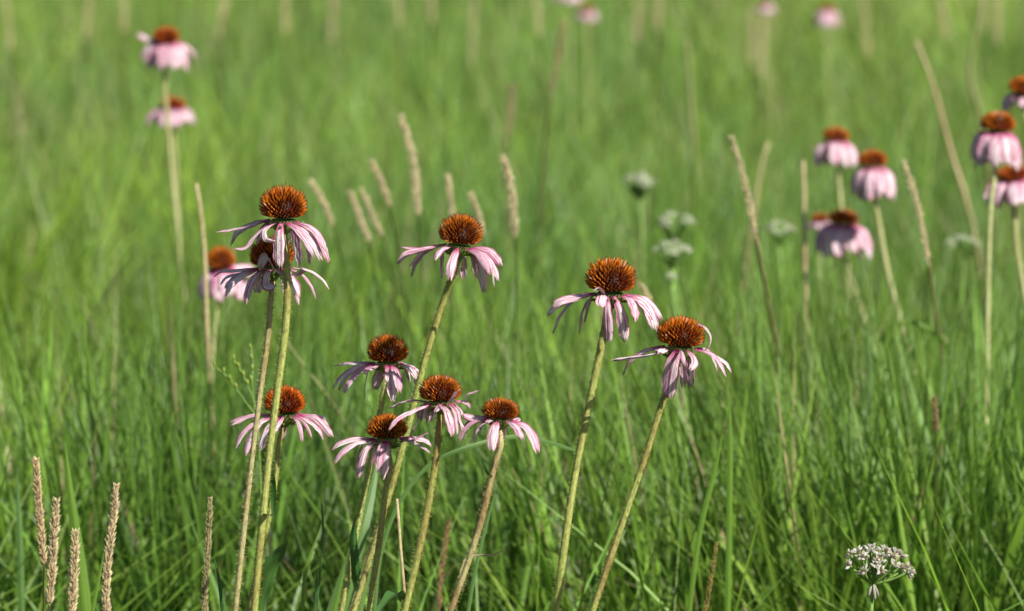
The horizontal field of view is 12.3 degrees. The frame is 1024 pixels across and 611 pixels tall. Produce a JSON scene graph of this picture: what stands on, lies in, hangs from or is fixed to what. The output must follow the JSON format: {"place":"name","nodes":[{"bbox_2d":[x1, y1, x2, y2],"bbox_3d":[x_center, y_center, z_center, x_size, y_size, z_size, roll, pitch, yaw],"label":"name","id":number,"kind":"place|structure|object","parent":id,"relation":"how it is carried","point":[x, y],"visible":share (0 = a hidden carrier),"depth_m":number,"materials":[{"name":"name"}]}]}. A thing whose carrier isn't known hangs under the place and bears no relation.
{"place":"outdoors","nodes":[
{"label":"outdoors","id":0,"kind":"place"},
{"bbox_2d":[67,528,79,610],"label":"seed grass","id":1,"kind":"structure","parent":0,"point":[72,594],"depth_m":2.44,"materials":[{"name":"plant"}]},
{"bbox_2d":[4,1,1003,155],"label":"ground","id":2,"kind":"structure","parent":0,"point":[458,20],"depth_m":20.68,"materials":[{"name":"green plant"}]},
{"bbox_2d":[5,0,20,215],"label":"seed grass","id":3,"kind":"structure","parent":2,"relation":"on","point":[8,26],"depth_m":8.03,"materials":[{"name":"plant"}]},
{"bbox_2d":[16,471,24,610],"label":"grass blade","id":4,"kind":"object","parent":2,"relation":"on","point":[20,560],"depth_m":3.00,"materials":[{"name":"green plant"}]},
{"bbox_2d":[31,456,47,610],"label":"seed grass","id":5,"kind":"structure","parent":2,"relation":"on","point":[41,539],"depth_m":2.52,"materials":[{"name":"plant"}]},
{"bbox_2d":[45,496,60,610],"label":"seed grass","id":6,"kind":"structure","parent":2,"relation":"on","point":[52,568],"depth_m":2.50,"materials":[{"name":"plant"}]},
{"bbox_2d":[64,439,90,610],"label":"grass blade","id":7,"kind":"object","parent":2,"relation":"on","point":[84,601],"depth_m":2.75,"materials":[{"name":"green plant"}]},
{"bbox_2d":[82,0,91,148],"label":"seed grass","id":8,"kind":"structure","parent":2,"relation":"on","point":[87,11],"depth_m":9.70,"materials":[{"name":"plant"}]},
{"bbox_2d":[91,554,103,610],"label":"grass blade","id":9,"kind":"object","parent":2,"relation":"on","point":[96,592],"depth_m":2.50,"materials":[{"name":"green plant"}]},
{"bbox_2d":[101,482,120,610],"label":"seed grass","id":10,"kind":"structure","parent":2,"relation":"on","point":[109,552],"depth_m":2.48,"materials":[{"name":"plant"}]},
{"bbox_2d":[120,0,131,181],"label":"seed grass","id":11,"kind":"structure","parent":2,"relation":"on","point":[123,22],"depth_m":8.40,"materials":[{"name":"plant"}]},
{"bbox_2d":[137,25,196,356],"bbox_3d":[-0.292,0.100,4.427,0.053,0.732,0.253,2,6,14],"label":"coneflower","id":12,"kind":"object","parent":2,"relation":"on","point":[164,51],"visible":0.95,"depth_m":4.30,"materials":[{"name":"pink plant"}]},
{"bbox_2d":[145,95,194,365],"bbox_3d":[-0.316,0.103,4.820,0.049,0.645,0.258,1,6,14],"label":"coneflower","id":13,"kind":"object","parent":2,"relation":"on","point":[179,113],"visible":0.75,"depth_m":4.69,"materials":[{"name":"pink plant"}]},
{"bbox_2d":[195,183,217,490],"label":"dry stalk","id":14,"kind":"object","parent":2,"relation":"on","point":[207,333],"visible":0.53,"depth_m":3.40,"materials":[{"name":"plant"}]},
{"bbox_2d":[200,497,213,610],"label":"seed grass","id":15,"kind":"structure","parent":2,"relation":"on","point":[206,577],"depth_m":2.50,"materials":[{"name":"plant"}]},
{"bbox_2d":[214,558,226,610],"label":"grass blade","id":16,"kind":"object","parent":2,"relation":"on","point":[222,600],"depth_m":2.52,"materials":[{"name":"green plant"}]},
{"bbox_2d":[217,0,224,132],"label":"seed grass","id":17,"kind":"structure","parent":2,"relation":"on","point":[220,24],"depth_m":9.15,"materials":[{"name":"plant"}]},
{"bbox_2d":[221,0,227,186],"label":"seed grass","id":18,"kind":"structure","parent":2,"relation":"on","point":[224,8],"depth_m":8.92,"materials":[{"name":"plant"}]},
{"bbox_2d":[197,245,253,390],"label":"coneflower","id":19,"kind":"object","parent":2,"relation":"on","point":[221,257],"visible":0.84,"depth_m":3.54,"materials":[{"name":"pink plant"}]},
{"bbox_2d":[213,343,265,610],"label":"budding weed","id":20,"kind":"object","parent":2,"relation":"on","point":[247,383],"visible":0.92,"depth_m":2.85,"materials":[{"name":"green plant"}]},
{"bbox_2d":[214,236,329,610],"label":"coneflower","id":21,"kind":"object","parent":2,"relation":"on","point":[267,275],"visible":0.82,"depth_m":2.51,"materials":[{"name":"green plant"}]},
{"bbox_2d":[217,183,329,610],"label":"coneflower","id":22,"kind":"object","parent":2,"relation":"on","point":[283,207],"visible":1,"depth_m":2.48,"materials":[{"name":"green plant"}]},
{"bbox_2d":[231,384,333,610],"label":"coneflower","id":23,"kind":"object","parent":2,"relation":"on","point":[291,401],"visible":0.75,"depth_m":2.56,"materials":[{"name":"pink plant"}]},
{"bbox_2d":[282,0,289,145],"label":"seed grass","id":24,"kind":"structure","parent":2,"relation":"on","point":[285,5],"depth_m":8.53,"materials":[{"name":"plant"}]},
{"bbox_2d":[301,527,320,610],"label":"grass blade","id":25,"kind":"object","parent":2,"relation":"on","point":[304,580],"depth_m":2.65,"materials":[{"name":"green plant"}]},
{"bbox_2d":[313,568,317,610],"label":"grass blade","id":26,"kind":"object","parent":2,"relation":"on","point":[315,595],"depth_m":2.55,"materials":[{"name":"green plant"}]},
{"bbox_2d":[316,500,323,610],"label":"grass blade","id":27,"kind":"object","parent":2,"relation":"on","point":[320,567],"depth_m":2.55,"materials":[{"name":"green plant"}]},
{"bbox_2d":[329,0,335,131],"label":"seed grass","id":28,"kind":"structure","parent":2,"relation":"on","point":[333,10],"depth_m":9.90,"materials":[{"name":"plant"}]},
{"bbox_2d":[331,564,344,610],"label":"grass blade","id":29,"kind":"object","parent":2,"relation":"on","point":[335,604],"depth_m":2.52,"materials":[{"name":"green plant"}]},
{"bbox_2d":[278,329,402,531],"bbox_3d":[-0.024,0.282,3.479,0.048,0.565,0.409,4,7,36],"label":"dry stalk","id":30,"kind":"object","parent":2,"relation":"on","point":[322,390],"visible":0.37,"depth_m":3.30,"materials":[{"name":"beige plant"}]},
{"bbox_2d":[307,178,374,415],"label":"seed grass","id":31,"kind":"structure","parent":2,"relation":"on","point":[320,198],"depth_m":3.70,"materials":[{"name":"plant"}]},
{"bbox_2d":[327,465,377,610],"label":"grass blade","id":32,"kind":"object","parent":2,"relation":"on","point":[367,516],"depth_m":2.68,"materials":[{"name":"green plant"}]},
{"bbox_2d":[349,530,374,610],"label":"dry stalk","id":33,"kind":"object","parent":2,"relation":"on","point":[361,571],"visible":0.37,"depth_m":2.60,"materials":[{"name":"plant"}]},
{"bbox_2d":[358,562,372,610],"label":"grass blade","id":34,"kind":"object","parent":2,"relation":"on","point":[362,603],"depth_m":2.70,"materials":[{"name":"green plant"}]},
{"bbox_2d":[347,189,384,334],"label":"seed grass","id":35,"kind":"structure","parent":2,"relation":"on","point":[360,221],"depth_m":3.70,"materials":[{"name":"plant"}]},
{"bbox_2d":[333,333,418,610],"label":"coneflower","id":36,"kind":"object","parent":2,"relation":"on","point":[388,354],"visible":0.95,"depth_m":2.58,"materials":[{"name":"pink plant"}]},
{"bbox_2d":[331,412,431,610],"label":"coneflower","id":37,"kind":"object","parent":2,"relation":"on","point":[384,443],"visible":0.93,"depth_m":2.51,"materials":[{"name":"pink plant"}]},
{"bbox_2d":[360,188,409,406],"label":"seed grass","id":38,"kind":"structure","parent":2,"relation":"on","point":[376,224],"depth_m":3.80,"materials":[{"name":"plant"}]},
{"bbox_2d":[368,158,420,426],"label":"seed grass","id":39,"kind":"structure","parent":2,"relation":"on","point":[380,180],"depth_m":3.70,"materials":[{"name":"beige plant"}]},
{"bbox_2d":[396,499,405,592],"bbox_3d":[-0.047,0.363,2.751,0.008,0.554,0.336,0,6,4],"label":"dry spike","id":40,"kind":"object","parent":2,"relation":"on","point":[400,549],"visible":0.8,"depth_m":2.56,"materials":[{"name":"plant"}]},
{"bbox_2d":[396,0,405,167],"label":"seed grass","id":41,"kind":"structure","parent":2,"relation":"on","point":[399,14],"depth_m":8.90,"materials":[{"name":"plant"}]},
{"bbox_2d":[398,113,430,433],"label":"seed grass","id":42,"kind":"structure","parent":2,"relation":"on","point":[412,158],"depth_m":3.60,"materials":[{"name":"plant"}]},
{"bbox_2d":[350,211,502,610],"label":"coneflower","id":43,"kind":"object","parent":2,"relation":"on","point":[459,233],"visible":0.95,"depth_m":2.52,"materials":[{"name":"green plant"}]},
{"bbox_2d":[374,373,478,610],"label":"coneflower","id":44,"kind":"object","parent":2,"relation":"on","point":[440,392],"visible":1,"depth_m":2.48,"materials":[{"name":"pink plant"}]},
{"bbox_2d":[430,0,435,173],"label":"seed grass","id":45,"kind":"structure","parent":2,"relation":"on","point":[431,10],"depth_m":9.38,"materials":[{"name":"plant"}]},
{"bbox_2d":[436,519,450,610],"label":"seed grass","id":46,"kind":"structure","parent":2,"relation":"on","point":[444,550],"depth_m":2.90,"materials":[{"name":"plant"}]},
{"bbox_2d":[445,173,455,465],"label":"seed grass","id":47,"kind":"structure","parent":2,"relation":"on","point":[450,194],"depth_m":3.50,"materials":[{"name":"beige plant"}]},
{"bbox_2d":[469,0,475,154],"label":"seed grass","id":48,"kind":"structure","parent":2,"relation":"on","point":[472,37],"depth_m":9.60,"materials":[{"name":"plant"}]},
{"bbox_2d":[468,192,493,399],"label":"seed grass","id":49,"kind":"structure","parent":2,"relation":"on","point":[475,208],"depth_m":3.50,"materials":[{"name":"plant"}]},
{"bbox_2d":[467,491,495,610],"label":"grass blade","id":50,"kind":"object","parent":2,"relation":"on","point":[477,563],"depth_m":2.60,"materials":[{"name":"green plant"}]},
{"bbox_2d":[459,549,504,577],"bbox_3d":[-0.053,0.393,2.526,0.106,0.539,0.016,1,6,12],"label":"grass blade","id":51,"kind":"object","parent":2,"relation":"on","point":[494,554],"depth_m":2.50,"materials":[{"name":"plant"}]},
{"bbox_2d":[447,395,540,610],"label":"coneflower","id":52,"kind":"object","parent":2,"relation":"on","point":[499,415],"visible":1,"depth_m":2.47,"materials":[{"name":"pink plant"}]},
{"bbox_2d":[499,154,518,443],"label":"seed grass","id":53,"kind":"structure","parent":2,"relation":"on","point":[513,213],"depth_m":3.40,"materials":[{"name":"plant"}]},
{"bbox_2d":[503,82,516,342],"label":"seed grass","id":54,"kind":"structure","parent":2,"relation":"on","point":[510,103],"depth_m":5.20,"materials":[{"name":"plant"}]},
{"bbox_2d":[533,0,546,197],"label":"seed grass","id":55,"kind":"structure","parent":2,"relation":"on","point":[538,16],"depth_m":8.09,"materials":[{"name":"plant"}]},
{"bbox_2d":[536,19,565,371],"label":"seed grass","id":56,"kind":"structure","parent":2,"relation":"on","point":[546,130],"depth_m":5.08,"materials":[{"name":"plant"}]},
{"bbox_2d":[555,0,581,168],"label":"coneflower","id":57,"kind":"object","parent":2,"relation":"on","point":[568,2],"visible":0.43,"depth_m":9.00,"materials":[{"name":"green plant"}]},
{"bbox_2d":[575,5,597,178],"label":"coneflower","id":58,"kind":"object","parent":2,"relation":"on","point":[586,12],"visible":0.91,"depth_m":9.40,"materials":[{"name":"green plant"}]},
{"bbox_2d":[547,254,662,610],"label":"coneflower","id":59,"kind":"object","parent":2,"relation":"on","point":[609,279],"visible":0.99,"depth_m":2.49,"materials":[{"name":"pink plant"}]},
{"bbox_2d":[633,0,641,170],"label":"seed grass","id":60,"kind":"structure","parent":2,"relation":"on","point":[636,36],"depth_m":9.70,"materials":[{"name":"plant"}]},
{"bbox_2d":[621,171,656,431],"bbox_3d":[0.120,0.170,4.429,0.030,0.592,0.035,-4,7,-35],"label":"wild onion","id":61,"kind":"object","parent":2,"relation":"on","point":[638,192],"visible":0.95,"depth_m":4.40,"materials":[{"name":"green plant"}]},
{"bbox_2d":[636,280,666,408],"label":"seed grass","id":62,"kind":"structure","parent":2,"relation":"on","point":[642,288],"depth_m":3.30,"materials":[{"name":"plant"}]},
{"bbox_2d":[654,0,661,177],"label":"seed grass","id":63,"kind":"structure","parent":2,"relation":"on","point":[657,11],"depth_m":8.75,"materials":[{"name":"plant"}]},
{"bbox_2d":[588,314,731,610],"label":"coneflower","id":64,"kind":"object","parent":2,"relation":"on","point":[680,335],"visible":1,"depth_m":2.46,"materials":[{"name":"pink plant"}]},
{"bbox_2d":[652,238,692,405],"bbox_3d":[0.130,0.236,3.832,0.034,0.583,0.031,-5,8,-42],"label":"wild onion","id":65,"kind":"object","parent":2,"relation":"on","point":[670,255],"visible":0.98,"depth_m":3.80,"materials":[{"name":"green plant"}]},
{"bbox_2d":[656,210,697,301],"bbox_3d":[0.139,0.212,4.029,0.032,0.589,0.037,4,7,35],"label":"wild onion","id":66,"kind":"object","parent":2,"relation":"on","point":[687,222],"visible":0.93,"depth_m":4.00,"materials":[{"name":"green plant"}]},
{"bbox_2d":[666,272,688,452],"bbox_3d":[0.126,0.260,3.639,0.019,0.575,0.034,0,6,0],"label":"wild onion","id":67,"kind":"object","parent":2,"relation":"on","point":[672,277],"visible":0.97,"depth_m":3.60,"materials":[{"name":"green plant"}]},
{"bbox_2d":[685,38,699,296],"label":"dry stalk","id":68,"kind":"object","parent":2,"relation":"on","point":[692,126],"visible":0.22,"depth_m":5.50,"materials":[{"name":"plant"}]},
{"bbox_2d":[687,429,723,610],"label":"grass blade","id":69,"kind":"object","parent":2,"relation":"on","point":[698,540],"depth_m":2.85,"materials":[{"name":"green plant"}]},
{"bbox_2d":[704,542,718,610],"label":"seed grass","id":70,"kind":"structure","parent":2,"relation":"on","point":[710,582],"depth_m":2.52,"materials":[{"name":"plant"}]},
{"bbox_2d":[725,394,732,610],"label":"grass blade","id":71,"kind":"object","parent":2,"relation":"on","point":[729,500],"depth_m":2.85,"materials":[{"name":"green plant"}]},
{"bbox_2d":[733,142,768,339],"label":"dry stalk","id":72,"kind":"object","parent":2,"relation":"on","point":[754,209],"visible":0.27,"depth_m":4.61,"materials":[{"name":"plant"}]},
{"bbox_2d":[749,5,755,192],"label":"seed grass","id":73,"kind":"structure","parent":2,"relation":"on","point":[752,48],"depth_m":8.40,"materials":[{"name":"beige plant"}]},
{"bbox_2d":[728,134,789,418],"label":"seed grass","id":74,"kind":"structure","parent":2,"relation":"on","point":[745,188],"depth_m":3.30,"materials":[{"name":"plant"}]},
{"bbox_2d":[758,12,765,199],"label":"seed grass","id":75,"kind":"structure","parent":2,"relation":"on","point":[762,43],"depth_m":8.10,"materials":[{"name":"plant"}]},
{"bbox_2d":[754,0,775,143],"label":"coneflower","id":76,"kind":"object","parent":2,"relation":"on","point":[767,7],"visible":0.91,"depth_m":9.60,"materials":[{"name":"green plant"}]},
{"bbox_2d":[765,220,795,369],"bbox_3d":[0.236,0.204,4.230,0.030,0.564,0.035,-3,7,-28],"label":"wild onion","id":77,"kind":"object","parent":2,"relation":"on","point":[782,240],"visible":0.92,"depth_m":4.20,"materials":[{"name":"green plant"}]},
{"bbox_2d":[802,160,807,411],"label":"dry stalk","id":78,"kind":"object","parent":2,"relation":"on","point":[804,227],"visible":0.3,"depth_m":3.90,"materials":[{"name":"plant"}]},
{"bbox_2d":[806,212,829,326],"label":"coneflower","id":79,"kind":"object","parent":2,"relation":"on","point":[819,221],"visible":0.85,"depth_m":4.40,"materials":[{"name":"plant"}]},
{"bbox_2d":[813,4,839,186],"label":"coneflower","id":80,"kind":"object","parent":2,"relation":"on","point":[826,17],"visible":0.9,"depth_m":8.60,"materials":[{"name":"pink plant"}]},
{"bbox_2d":[813,126,857,347],"bbox_3d":[0.316,0.153,4.323,0.038,0.648,0.260,2,6,17],"label":"coneflower","id":81,"kind":"object","parent":2,"relation":"on","point":[836,150],"visible":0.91,"depth_m":4.20,"materials":[{"name":"pink plant"}]},
{"bbox_2d":[815,209,890,389],"bbox_3d":[0.363,0.209,4.017,0.065,0.600,0.305,5,8,41],"label":"coneflower","id":82,"kind":"object","parent":2,"relation":"on","point":[841,238],"visible":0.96,"depth_m":3.89,"materials":[{"name":"pink plant"}]},
{"bbox_2d":[860,0,871,166],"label":"seed grass","id":83,"kind":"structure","parent":2,"relation":"on","point":[865,26],"depth_m":9.10,"materials":[{"name":"plant"}]},
{"bbox_2d":[843,543,915,610],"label":"wild onion","id":84,"kind":"object","parent":2,"relation":"on","point":[875,572],"visible":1,"depth_m":2.50,"materials":[{"name":"white plant"}]},
{"bbox_2d":[851,148,918,391],"bbox_3d":[0.363,0.187,3.975,0.068,0.653,0.284,3,7,28],"label":"coneflower","id":85,"kind":"object","parent":2,"relation":"on","point":[870,183],"visible":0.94,"depth_m":3.84,"materials":[{"name":"pink plant"}]},
{"bbox_2d":[875,319,951,403],"bbox_3d":[0.289,0.281,3.552,0.162,0.551,0.061,-4,7,-36],"label":"grass blade","id":86,"kind":"object","parent":2,"relation":"on","point":[900,325],"depth_m":3.50,"materials":[{"name":"green plant"}]},
{"bbox_2d":[930,396,939,563],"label":"seed grass","id":87,"kind":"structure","parent":2,"relation":"on","point":[934,412],"depth_m":2.96,"materials":[{"name":"plant"}]},
{"bbox_2d":[939,0,949,135],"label":"seed grass","id":88,"kind":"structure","parent":2,"relation":"on","point":[943,20],"depth_m":9.50,"materials":[{"name":"beige plant"}]},
{"bbox_2d":[915,41,992,373],"bbox_3d":[0.489,0.078,4.783,0.060,0.704,0.352,3,6,24],"label":"dry stalk","id":89,"kind":"object","parent":2,"relation":"on","point":[956,170],"visible":0.45,"depth_m":4.60,"materials":[{"name":"plant"}]},
{"bbox_2d":[944,234,980,380],"bbox_3d":[0.387,0.216,4.133,0.031,0.560,0.037,-2,6,-14],"label":"wild onion","id":90,"kind":"object","parent":2,"relation":"on","point":[963,242],"visible":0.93,"depth_m":4.10,"materials":[{"name":"green plant"}]},
{"bbox_2d":[967,0,999,377],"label":"dry stalk","id":91,"kind":"object","parent":2,"relation":"on","point":[976,102],"visible":0.3,"depth_m":5.20,"materials":[{"name":"plant"}]},
{"bbox_2d":[981,0,986,110],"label":"seed grass","id":92,"kind":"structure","parent":2,"relation":"on","point":[983,15],"depth_m":9.25,"materials":[{"name":"plant"}]},
{"bbox_2d":[970,110,1021,472],"bbox_3d":[0.353,0.200,3.576,0.038,0.708,0.242,0,6,0],"label":"coneflower","id":93,"kind":"object","parent":2,"relation":"on","point":[993,146],"visible":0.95,"depth_m":3.45,"materials":[{"name":"pink plant"}]},
{"bbox_2d":[993,0,1000,110],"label":"seed grass","id":94,"kind":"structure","parent":2,"relation":"on","point":[996,27],"depth_m":8.90,"materials":[{"name":"plant"}]},
{"bbox_2d":[984,165,1023,305],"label":"coneflower","id":95,"kind":"object","parent":2,"relation":"on","point":[1009,187],"visible":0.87,"depth_m":3.59,"materials":[{"name":"pink plant"}]},
{"bbox_2d":[1001,75,1023,116],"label":"coneflower","id":96,"kind":"object","parent":2,"relation":"on","point":[1016,85],"visible":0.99,"depth_m":3.69,"materials":[{"name":"pink plant"}]},
{"bbox_2d":[0,0,1023,610],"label":"grass","id":97,"kind":"structure","parent":0,"point":[102,368],"depth_m":4.48,"materials":[{"name":"plant"}]},
{"bbox_2d":[372,434,575,610],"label":"grass blade","id":98,"kind":"object","parent":97,"relation":"attached to","point":[420,474],"depth_m":2.66,"materials":[{"name":"green plant"}]},
{"bbox_2d":[866,302,874,533],"bbox_3d":[0.250,0.288,3.324,0.010,0.583,0.010,2,6,19],"label":"grass blade","id":99,"kind":"object","parent":97,"relation":"attached to","point":[869,359],"depth_m":3.30,"materials":[{"name":"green plant"}]},
{"bbox_2d":[902,159,949,421],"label":"seed grass","id":100,"kind":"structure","parent":0,"point":[918,207],"depth_m":3.30,"materials":[{"name":"plant"}]}
]}

